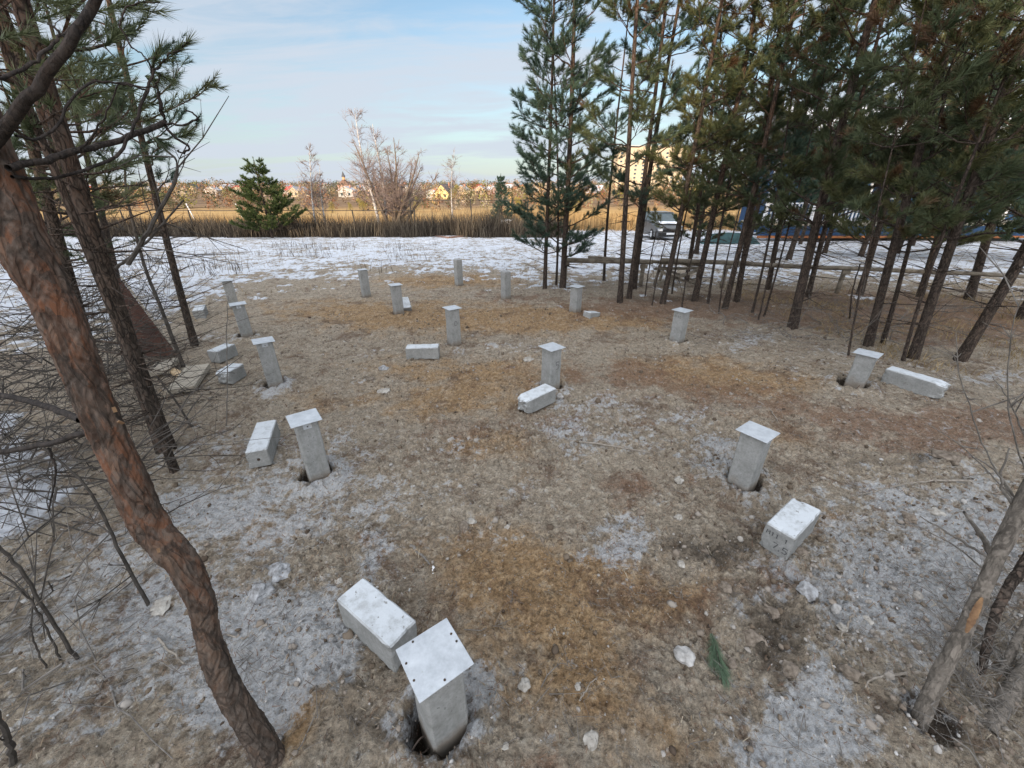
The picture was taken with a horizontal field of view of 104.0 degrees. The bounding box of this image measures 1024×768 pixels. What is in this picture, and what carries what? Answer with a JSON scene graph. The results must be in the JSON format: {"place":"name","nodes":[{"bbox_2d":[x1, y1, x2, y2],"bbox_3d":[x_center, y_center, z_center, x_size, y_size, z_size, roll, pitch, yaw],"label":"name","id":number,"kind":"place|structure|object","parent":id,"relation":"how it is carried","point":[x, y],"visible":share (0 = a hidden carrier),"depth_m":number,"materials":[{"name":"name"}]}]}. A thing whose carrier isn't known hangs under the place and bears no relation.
{"place":"outdoors","nodes":[
{"label":"outdoors","id":0,"kind":"place"},
{"bbox_2d":[0,187,1023,767],"bbox_3d":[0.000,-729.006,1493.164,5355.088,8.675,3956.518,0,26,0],"label":"ground","id":1,"kind":"structure","parent":0,"point":[94,731],"depth_m":2.66,"materials":[{"name":"soil"}]},
{"bbox_2d":[0,710,17,767],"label":"dead sapling","id":2,"kind":"object","parent":1,"relation":"on","point":[9,743],"visible":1,"depth_m":1.43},
{"bbox_2d":[16,519,47,668],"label":"dead sapling","id":3,"kind":"object","parent":1,"relation":"on","point":[31,631],"visible":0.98,"depth_m":1.82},
{"bbox_2d":[0,446,79,659],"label":"dead sapling","id":4,"kind":"object","parent":1,"relation":"on","point":[55,626],"visible":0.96,"depth_m":1.70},
{"bbox_2d":[0,572,87,660],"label":"dead sapling","id":5,"kind":"object","parent":1,"relation":"on","point":[34,605],"visible":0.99,"depth_m":1.73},
{"bbox_2d":[0,3,141,297],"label":"pine tree","id":6,"kind":"object","parent":1,"relation":"on","point":[47,168],"visible":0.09,"depth_m":6.14,"materials":[{"name":"green plant"}]},
{"bbox_2d":[0,3,148,278],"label":"pine tree","id":7,"kind":"object","parent":1,"relation":"on","point":[103,223],"visible":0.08,"depth_m":6.97,"materials":[{"name":"green plant"}]},
{"bbox_2d":[0,20,174,355],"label":"pine tree","id":8,"kind":"object","parent":1,"relation":"on","point":[53,220],"visible":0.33,"depth_m":3.95,"materials":[{"name":"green plant"}]},
{"bbox_2d":[43,448,149,644],"bbox_3d":[-1.859,0.784,1.755,0.140,1.009,0.593,-13,29,-25],"label":"dead sapling","id":9,"kind":"object","parent":1,"relation":"on","point":[127,565],"visible":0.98,"depth_m":1.88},
{"bbox_2d":[0,393,226,758],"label":"fallen branches","id":10,"kind":"object","parent":1,"relation":"on","point":[60,665],"visible":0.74,"depth_m":2.03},
{"bbox_2d":[0,0,244,473],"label":"pine tree","id":11,"kind":"object","parent":1,"relation":"on","point":[88,252],"visible":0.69,"depth_m":2.36,"materials":[{"name":"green plant"}]},
{"bbox_2d":[99,96,239,267],"bbox_3d":[-1.994,-1.125,2.294,0.832,0.950,0.318,-6,27,-12],"label":"dead branch","id":12,"kind":"object","parent":11,"relation":"attached to","point":[137,249],"visible":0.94,"depth_m":2.35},
{"bbox_2d":[108,165,245,268],"bbox_3d":[-2.186,-1.033,2.522,0.782,0.686,0.363,-13,29,-24],"label":"dead sapling","id":13,"kind":"object","parent":11,"relation":"attached to","point":[118,265],"visible":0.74,"depth_m":2.52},
{"bbox_2d":[0,0,244,423],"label":"pine tree","id":14,"kind":"object","parent":1,"relation":"on","point":[146,118],"visible":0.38,"depth_m":3.03,"materials":[{"name":"green plant"}]},
{"bbox_2d":[0,0,254,471],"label":"pine tree","id":15,"kind":"object","parent":1,"relation":"on","point":[78,189],"visible":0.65,"depth_m":2.55,"materials":[{"name":"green plant"}]},
{"bbox_2d":[42,0,221,346],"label":"pine tree","id":16,"kind":"object","parent":1,"relation":"on","point":[182,304],"visible":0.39,"depth_m":4.59,"materials":[{"name":"green plant"}]},
{"bbox_2d":[0,233,264,458],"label":"dead boughs","id":17,"kind":"object","parent":1,"relation":"on","point":[115,368],"visible":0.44,"depth_m":3.88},
{"bbox_2d":[0,274,275,598],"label":"brushwood","id":18,"kind":"object","parent":1,"relation":"on","point":[30,460],"visible":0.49,"depth_m":2.89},
{"bbox_2d":[0,0,284,767],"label":"pine tree","id":19,"kind":"object","parent":1,"relation":"on","point":[30,262],"visible":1,"depth_m":1.02,"materials":[{"name":"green plant"}]},
{"bbox_2d":[118,278,174,356],"bbox_3d":[-4.837,-0.837,5.152,0.958,0.896,0.263,15,30,28],"label":"rusty sheet","id":20,"kind":"object","parent":1,"relation":"on","point":[149,334],"visible":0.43,"depth_m":5.18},
{"bbox_2d":[120,160,187,366],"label":"dead sapling","id":21,"kind":"object","parent":1,"relation":"on","point":[168,325],"visible":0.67,"depth_m":4.47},
{"bbox_2d":[166,364,210,393],"bbox_3d":[-3.637,-0.069,4.521,0.245,0.057,0.668,-10,28,-20],"label":"plank","id":22,"kind":"object","parent":1,"relation":"on","point":[202,367],"visible":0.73,"depth_m":4.46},
{"bbox_2d":[0,433,410,766],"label":"twig litter","id":23,"kind":"object","parent":1,"relation":"on","point":[121,671],"visible":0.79,"depth_m":1.85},
{"bbox_2d":[207,343,237,362],"bbox_3d":[-3.704,-0.398,5.126,0.161,0.162,0.285,5,27,10],"label":"concrete offcut","id":24,"kind":"object","parent":1,"relation":"on","point":[220,351],"visible":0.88,"depth_m":5.05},
{"bbox_2d":[0,238,448,276],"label":"weed tufts","id":25,"kind":"object","parent":1,"relation":"on","point":[237,270],"visible":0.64,"depth_m":13.99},
{"bbox_2d":[216,363,246,383],"bbox_3d":[-3.224,-0.111,4.585,0.160,0.161,0.285,2,26,4],"label":"concrete offcut","id":26,"kind":"object","parent":1,"relation":"on","point":[235,375],"visible":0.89,"depth_m":4.53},
{"bbox_2d":[228,301,252,336],"bbox_3d":[-3.901,-0.719,5.822,0.272,0.911,0.202,-18,31,-32],"label":"concrete pile","id":27,"kind":"object","parent":1,"relation":"on","point":[240,313],"visible":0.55,"depth_m":5.68,"materials":[{"name":"concrete"}]},
{"bbox_2d":[245,420,279,467],"bbox_3d":[-2.082,0.494,3.358,0.161,0.161,0.483,-9,28,-18],"label":"concrete offcut","id":28,"kind":"object","parent":1,"relation":"on","point":[262,453],"visible":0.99,"depth_m":3.24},
{"bbox_2d":[250,582,274,604],"bbox_3d":[-1.339,1.109,2.133,0.121,0.081,0.112,0,26,0],"label":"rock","id":29,"kind":"object","parent":1,"relation":"on","point":[258,592],"visible":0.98,"depth_m":2.12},
{"bbox_2d":[249,336,283,387],"bbox_3d":[-2.697,-0.031,4.471,0.281,0.956,0.202,-18,31,-32],"label":"concrete pile","id":30,"kind":"object","parent":1,"relation":"on","point":[267,354],"visible":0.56,"depth_m":4.33,"materials":[{"name":"concrete"}]},
{"bbox_2d":[226,157,307,237],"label":"pine tree","id":31,"kind":"object","parent":1,"relation":"on","point":[250,214],"visible":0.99,"depth_m":25.35,"materials":[{"name":"green plant"}]},
{"bbox_2d":[267,561,290,582],"bbox_3d":[-1.337,1.074,2.292,0.177,0.066,0.142,18,31,32],"label":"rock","id":32,"kind":"object","parent":1,"relation":"on","point":[276,569],"visible":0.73,"depth_m":2.27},
{"bbox_2d":[279,408,330,481],"bbox_3d":[-1.513,0.667,3.020,0.290,0.930,0.202,-18,31,-32],"label":"concrete pile","id":33,"kind":"object","parent":1,"relation":"on","point":[304,425],"visible":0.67,"depth_m":2.88,"materials":[{"name":"concrete"}]},
{"bbox_2d":[41,200,573,237],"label":"dry weeds","id":34,"kind":"object","parent":1,"relation":"on","point":[494,227],"visible":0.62,"depth_m":27.71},
{"bbox_2d":[286,141,332,220],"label":"birch tree","id":35,"kind":"object","parent":1,"relation":"on","point":[312,187],"visible":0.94,"depth_m":29.36,"materials":[{"name":"brown plant"}]},
{"bbox_2d":[340,107,393,222],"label":"birch tree","id":36,"kind":"object","parent":1,"relation":"on","point":[369,166],"visible":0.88,"depth_m":28.03,"materials":[{"name":"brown plant"}]},
{"bbox_2d":[337,578,416,671],"bbox_3d":[-0.625,1.115,1.869,0.388,0.193,0.153,17,31,31],"label":"concrete offcut","id":37,"kind":"object","parent":1,"relation":"on","point":[381,625],"visible":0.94,"depth_m":1.80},
{"bbox_2d":[344,124,410,218],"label":"birch tree","id":38,"kind":"object","parent":1,"relation":"on","point":[378,154],"visible":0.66,"depth_m":28.79,"materials":[{"name":"brown plant"}]},
{"bbox_2d":[343,138,432,225],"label":"bare tree","id":39,"kind":"object","parent":1,"relation":"on","point":[407,196],"visible":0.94,"depth_m":28.85,"materials":[{"name":"plant"}]},
{"bbox_2d":[36,177,746,211],"bbox_3d":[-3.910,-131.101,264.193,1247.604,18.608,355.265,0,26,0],"label":"distant copse","id":40,"kind":"object","parent":1,"relation":"on","point":[233,196],"visible":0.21,"depth_m":183.01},
{"bbox_2d":[43,209,740,231],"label":"golden reeds","id":41,"kind":"object","parent":1,"relation":"on","point":[593,221],"visible":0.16,"depth_m":39.64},
{"bbox_2d":[388,283,403,313],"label":"concrete pile","id":42,"kind":"object","parent":1,"relation":"on","point":[396,297],"visible":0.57,"depth_m":6.81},
{"bbox_2d":[375,166,439,221],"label":"bare tree","id":43,"kind":"object","parent":1,"relation":"on","point":[421,196],"visible":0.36,"depth_m":30.47,"materials":[{"name":"plant"}]},
{"bbox_2d":[405,344,439,358],"bbox_3d":[-1.164,-0.423,5.234,0.422,0.162,0.161,-2,26,-4],"label":"concrete offcut","id":44,"kind":"object","parent":1,"relation":"on","point":[423,351],"visible":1,"depth_m":5.17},
{"bbox_2d":[396,618,473,757],"bbox_3d":[-0.302,1.339,1.557,0.281,0.852,0.202,-18,31,-32],"label":"concrete pile","id":45,"kind":"object","parent":1,"relation":"on","point":[436,661],"visible":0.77,"depth_m":1.41,"materials":[{"name":"concrete"}]},
{"bbox_2d":[442,305,460,345],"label":"concrete pile","id":46,"kind":"object","parent":1,"relation":"on","point":[452,314],"visible":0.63,"depth_m":5.51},
{"bbox_2d":[490,175,512,219],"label":"pine tree","id":47,"kind":"object","parent":1,"relation":"on","point":[498,188],"visible":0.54,"depth_m":34.26,"materials":[{"name":"green plant"}]},
{"bbox_2d":[0,238,1004,334],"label":"stubble","id":48,"kind":"object","parent":1,"relation":"on","point":[342,267],"visible":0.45,"depth_m":12.35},
{"bbox_2d":[0,307,1023,767],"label":"soil crumbs","id":49,"kind":"object","parent":1,"relation":"on","point":[126,703],"visible":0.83,"depth_m":2.52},
{"bbox_2d":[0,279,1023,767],"bbox_3d":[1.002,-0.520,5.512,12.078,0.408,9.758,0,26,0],"label":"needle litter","id":50,"kind":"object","parent":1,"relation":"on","point":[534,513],"visible":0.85,"depth_m":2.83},
{"bbox_2d":[517,384,555,413],"bbox_3d":[0.234,0.150,3.935,0.426,0.161,0.160,-22,34,-38],"label":"concrete offcut","id":51,"kind":"object","parent":1,"relation":"on","point":[536,398],"visible":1,"depth_m":3.87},
{"bbox_2d":[498,0,595,288],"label":"pine tree","id":52,"kind":"object","parent":1,"relation":"on","point":[533,65],"visible":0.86,"depth_m":7.11,"materials":[{"name":"green plant"}]},
{"bbox_2d":[539,342,565,388],"bbox_3d":[0.411,0.014,4.305,0.202,0.888,0.202,-18,31,-32],"label":"concrete pile","id":53,"kind":"object","parent":1,"relation":"on","point":[551,364],"visible":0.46,"depth_m":4.14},
{"bbox_2d":[528,0,593,284],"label":"pine tree","id":54,"kind":"object","parent":1,"relation":"on","point":[577,152],"visible":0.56,"depth_m":7.72,"materials":[{"name":"green plant"}]},
{"bbox_2d":[513,0,628,288],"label":"pine tree","id":55,"kind":"object","parent":1,"relation":"on","point":[588,84],"visible":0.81,"depth_m":7.30,"materials":[{"name":"green plant"}]},
{"bbox_2d":[569,284,584,312],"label":"concrete pile","id":56,"kind":"object","parent":1,"relation":"on","point":[576,290],"visible":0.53,"depth_m":6.69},
{"bbox_2d":[566,258,652,286],"bbox_3d":[2.095,-2.431,8.932,1.961,0.728,0.130,3,26,5],"label":"log rail","id":57,"kind":"object","parent":1,"relation":"on","point":[595,260],"visible":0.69,"depth_m":8.80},
{"bbox_2d":[581,0,651,280],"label":"pine tree","id":58,"kind":"object","parent":1,"relation":"on","point":[615,127],"visible":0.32,"depth_m":8.33,"materials":[{"name":"green plant"}]},
{"bbox_2d":[571,0,695,303],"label":"pine tree","id":59,"kind":"object","parent":1,"relation":"on","point":[657,68],"visible":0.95,"depth_m":6.09,"materials":[{"name":"green plant"}]},
{"bbox_2d":[611,145,686,190],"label":"apartment block","id":60,"kind":"structure","parent":1,"relation":"on","point":[636,171],"depth_m":334.14,"materials":[{"name":"beige concrete"}]},
{"bbox_2d":[593,0,723,298],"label":"pine tree","id":61,"kind":"object","parent":1,"relation":"on","point":[648,138],"visible":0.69,"depth_m":6.44,"materials":[{"name":"green plant"}]},
{"bbox_2d":[643,211,682,238],"bbox_3d":[9.742,-10.537,26.442,2.200,1.545,4.496,0,26,0],"label":"parked car","id":62,"kind":"object","parent":1,"relation":"on","point":[666,217],"visible":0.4,"depth_m":25.33,"materials":[{"name":"grey paint"}]},
{"bbox_2d":[606,0,720,289],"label":"pine tree","id":63,"kind":"object","parent":1,"relation":"on","point":[657,122],"visible":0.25,"depth_m":7.23,"materials":[{"name":"green plant"}]},
{"bbox_2d":[669,307,693,342],"bbox_3d":[2.279,-0.599,5.539,0.202,0.874,0.202,-18,31,-32],"label":"concrete pile","id":64,"kind":"object","parent":1,"relation":"on","point":[679,323],"visible":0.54,"depth_m":5.38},
{"bbox_2d":[673,645,695,666],"bbox_3d":[0.786,1.235,1.823,0.094,0.044,0.087,9,27,17],"label":"stone","id":65,"kind":"object","parent":1,"relation":"on","point":[685,655],"visible":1,"depth_m":1.81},
{"bbox_2d":[619,0,780,303],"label":"pine tree","id":66,"kind":"object","parent":1,"relation":"on","point":[699,96],"visible":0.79,"depth_m":6.17,"materials":[{"name":"green plant"}]},
{"bbox_2d":[664,34,736,293],"bbox_3d":[3.265,-3.728,7.317,1.169,4.412,1.114,-23,34,-38],"label":"pine tree","id":67,"kind":"object","parent":1,"relation":"on","point":[710,136],"visible":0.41,"depth_m":7.14,"materials":[{"name":"green plant"}]},
{"bbox_2d":[397,343,1019,767],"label":"twig scatter","id":68,"kind":"object","parent":1,"relation":"on","point":[701,649],"visible":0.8,"depth_m":1.81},
{"bbox_2d":[669,52,757,253],"bbox_3d":[7.334,-8.097,14.780,2.702,6.508,3.127,0,26,0],"label":"pine tree","id":69,"kind":"object","parent":1,"relation":"on","point":[700,227],"visible":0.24,"depth_m":15.05,"materials":[{"name":"green plant"}]},
{"bbox_2d":[662,0,766,280],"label":"pine tree","id":70,"kind":"object","parent":1,"relation":"on","point":[696,194],"visible":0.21,"depth_m":8.30,"materials":[{"name":"green plant"}]},
{"bbox_2d":[703,624,735,692],"bbox_3d":[0.918,1.243,1.819,0.129,0.098,0.304,0,26,0],"label":"pine sprig","id":71,"kind":"object","parent":1,"relation":"on","point":[716,652],"visible":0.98,"depth_m":1.80,"materials":[{"name":"green plant"}]},
{"bbox_2d":[653,0,824,301],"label":"pine tree","id":72,"kind":"object","parent":1,"relation":"on","point":[720,173],"visible":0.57,"depth_m":6.28,"materials":[{"name":"green plant"}]},
{"bbox_2d":[688,0,807,303],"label":"pine tree","id":73,"kind":"object","parent":1,"relation":"on","point":[726,202],"visible":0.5,"depth_m":6.38,"materials":[{"name":"green plant"}]},
{"bbox_2d":[727,421,780,491],"bbox_3d":[1.648,0.704,2.871,0.202,0.868,0.202,-18,31,-32],"label":"concrete pile","id":74,"kind":"object","parent":1,"relation":"on","point":[752,449],"visible":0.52,"depth_m":2.72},
{"bbox_2d":[699,0,843,302],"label":"pine tree","id":75,"kind":"object","parent":1,"relation":"on","point":[783,57],"visible":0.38,"depth_m":6.35,"materials":[{"name":"green plant"}]},
{"bbox_2d":[719,25,825,256],"bbox_3d":[8.550,-7.686,13.230,2.734,6.941,2.942,11,28,21],"label":"pine tree","id":76,"kind":"object","parent":1,"relation":"on","point":[728,216],"visible":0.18,"depth_m":13.39,"materials":[{"name":"green plant"}]},
{"bbox_2d":[690,0,866,308],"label":"pine tree","id":77,"kind":"object","parent":1,"relation":"on","point":[758,7],"visible":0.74,"depth_m":5.93,"materials":[{"name":"green plant"}]},
{"bbox_2d":[723,0,855,312],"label":"pine tree","id":78,"kind":"object","parent":1,"relation":"on","point":[819,80],"visible":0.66,"depth_m":6.11,"materials":[{"name":"green plant"}]},
{"bbox_2d":[759,498,820,560],"bbox_3d":[1.681,0.868,2.418,0.380,0.183,0.158,-18,31,-32],"label":"concrete offcut","id":79,"kind":"object","parent":1,"relation":"on","point":[789,526],"visible":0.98,"depth_m":2.34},
{"bbox_2d":[750,1,876,316],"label":"pine tree","id":80,"kind":"object","parent":1,"relation":"on","point":[812,12],"visible":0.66,"depth_m":5.45,"materials":[{"name":"green plant"}]},
{"bbox_2d":[747,0,881,289],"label":"pine tree","id":81,"kind":"object","parent":1,"relation":"on","point":[777,236],"visible":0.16,"depth_m":7.51,"materials":[{"name":"green plant"}]},
{"bbox_2d":[635,270,1023,356],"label":"grove brushwood","id":82,"kind":"object","parent":1,"relation":"on","point":[894,327],"visible":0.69,"depth_m":6.21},
{"bbox_2d":[765,0,908,259],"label":"pine tree","id":83,"kind":"object","parent":1,"relation":"on","point":[808,196],"visible":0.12,"depth_m":11.71,"materials":[{"name":"green plant"}]},
{"bbox_2d":[661,258,1023,293],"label":"log rail","id":84,"kind":"object","parent":1,"relation":"on","point":[844,272],"visible":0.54,"depth_m":8.26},
{"bbox_2d":[746,10,946,296],"bbox_3d":[5.825,-4.685,6.685,1.993,6.701,2.104,-23,34,-39],"label":"pine tree","id":85,"kind":"object","parent":1,"relation":"on","point":[825,226],"visible":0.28,"depth_m":6.65,"materials":[{"name":"green plant"}]},
{"bbox_2d":[739,0,971,332],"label":"pine tree","id":86,"kind":"object","parent":1,"relation":"on","point":[834,165],"visible":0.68,"depth_m":5.08,"materials":[{"name":"green plant"}]},
{"bbox_2d":[804,46,915,253],"bbox_3d":[12.532,-8.165,14.630,2.919,6.762,2.576,-6,27,-12],"label":"pine tree","id":87,"kind":"object","parent":1,"relation":"on","point":[829,236],"visible":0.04,"depth_m":14.44,"materials":[{"name":"green plant"}]},
{"bbox_2d":[844,348,882,388],"bbox_3d":[3.519,0.027,4.114,0.202,0.744,0.202,-19,32,-34],"label":"concrete pile","id":88,"kind":"object","parent":1,"relation":"on","point":[862,367],"visible":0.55,"depth_m":3.98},
{"bbox_2d":[738,106,1023,237],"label":"blue house","id":89,"kind":"structure","parent":1,"relation":"on","point":[807,232],"depth_m":24.00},
{"bbox_2d":[834,20,976,256],"bbox_3d":[12.827,-7.808,13.235,2.819,7.155,3.078,17,31,31],"label":"pine tree","id":90,"kind":"object","parent":1,"relation":"on","point":[869,226],"visible":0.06,"depth_m":13.86,"materials":[{"name":"green plant"}]},
{"bbox_2d":[796,0,1023,346],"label":"pine tree","id":91,"kind":"object","parent":1,"relation":"on","point":[909,189],"visible":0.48,"depth_m":4.44,"materials":[{"name":"green plant"}]},
{"bbox_2d":[823,0,997,355],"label":"pine tree","id":92,"kind":"object","parent":1,"relation":"on","point":[854,204],"visible":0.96,"depth_m":3.74,"materials":[{"name":"green plant"}]},
{"bbox_2d":[880,366,950,398],"bbox_3d":[4.036,-0.014,4.010,0.161,0.160,0.477,-14,29,-27],"label":"concrete offcut","id":93,"kind":"object","parent":1,"relation":"on","point":[922,384],"visible":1,"depth_m":3.95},
{"bbox_2d":[823,1,1023,295],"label":"pine tree","id":94,"kind":"object","parent":1,"relation":"on","point":[879,226],"visible":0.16,"depth_m":7.08,"materials":[{"name":"green plant"}]},
{"bbox_2d":[859,0,1002,344],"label":"pine tree","id":95,"kind":"object","parent":1,"relation":"on","point":[911,42],"visible":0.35,"depth_m":4.53,"materials":[{"name":"green plant"}]},
{"bbox_2d":[845,0,1023,359],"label":"pine tree","id":96,"kind":"object","parent":1,"relation":"on","point":[927,315],"visible":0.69,"depth_m":4.11,"materials":[{"name":"green plant"}]},
{"bbox_2d":[852,531,1023,767],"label":"dry brush","id":97,"kind":"object","parent":1,"relation":"on","point":[964,671],"visible":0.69,"depth_m":1.78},
{"bbox_2d":[859,0,1023,360],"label":"pine tree","id":98,"kind":"object","parent":1,"relation":"on","point":[1006,169],"visible":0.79,"depth_m":3.87,"materials":[{"name":"green plant"}]},
{"bbox_2d":[896,3,1023,296],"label":"pine tree","id":99,"kind":"object","parent":1,"relation":"on","point":[930,256],"visible":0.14,"depth_m":7.23,"materials":[{"name":"green plant"}]},
{"bbox_2d":[904,448,1023,732],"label":"pine tree","id":100,"kind":"object","parent":1,"relation":"on","point":[999,549],"visible":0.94,"depth_m":1.52,"materials":[{"name":"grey plant"}]},
{"bbox_2d":[904,33,1023,255],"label":"pine tree","id":101,"kind":"object","parent":1,"relation":"on","point":[971,225],"visible":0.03,"depth_m":12.95,"materials":[{"name":"green plant"}]},
{"bbox_2d":[914,55,1023,361],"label":"pine tree","id":102,"kind":"object","parent":1,"relation":"on","point":[977,331],"visible":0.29,"depth_m":4.66,"materials":[{"name":"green plant"}]},
{"bbox_2d":[932,336,1023,499],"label":"bare shoot","id":103,"kind":"object","parent":1,"relation":"on","point":[967,398],"visible":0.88,"depth_m":2.24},
{"bbox_2d":[934,3,1023,299],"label":"pine tree","id":104,"kind":"object","parent":1,"relation":"on","point":[980,260],"visible":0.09,"depth_m":7.59,"materials":[{"name":"green plant"}]},
{"bbox_2d":[976,551,1023,674],"bbox_3d":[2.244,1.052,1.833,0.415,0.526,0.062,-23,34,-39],"label":"pine tree","id":105,"kind":"object","parent":1,"relation":"on","point":[1014,579],"visible":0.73,"depth_m":1.84,"materials":[{"name":"brown plant"}]},
{"bbox_2d":[978,245,1023,468],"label":"bare shoot","id":106,"kind":"object","parent":1,"relation":"on","point":[1010,337],"visible":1,"depth_m":2.15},
{"bbox_2d":[981,654,1023,736],"bbox_3d":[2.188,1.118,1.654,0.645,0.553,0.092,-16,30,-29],"label":"pine tree","id":107,"kind":"object","parent":1,"relation":"on","point":[1017,690],"visible":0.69,"depth_m":1.69,"materials":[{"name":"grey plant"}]},
{"bbox_2d":[997,618,1023,676],"bbox_3d":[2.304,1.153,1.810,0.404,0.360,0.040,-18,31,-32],"label":"pine tree","id":108,"kind":"object","parent":1,"relation":"on","point":[1013,642],"visible":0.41,"depth_m":1.81,"materials":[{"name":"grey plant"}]},
{"bbox_2d":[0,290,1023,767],"bbox_3d":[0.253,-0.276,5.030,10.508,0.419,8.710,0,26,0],"label":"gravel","id":109,"kind":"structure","parent":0,"point":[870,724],"depth_m":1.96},
{"bbox_2d":[0,0,1023,186],"label":"sky","id":110,"kind":"structure","parent":0,"point":[438,77],"materials":[{"name":"blue"}]},
{"bbox_2d":[718,278,1023,376],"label":"dry grass","id":111,"kind":"structure","parent":0,"point":[962,327],"depth_m":6.57,"materials":[{"name":"plant"}]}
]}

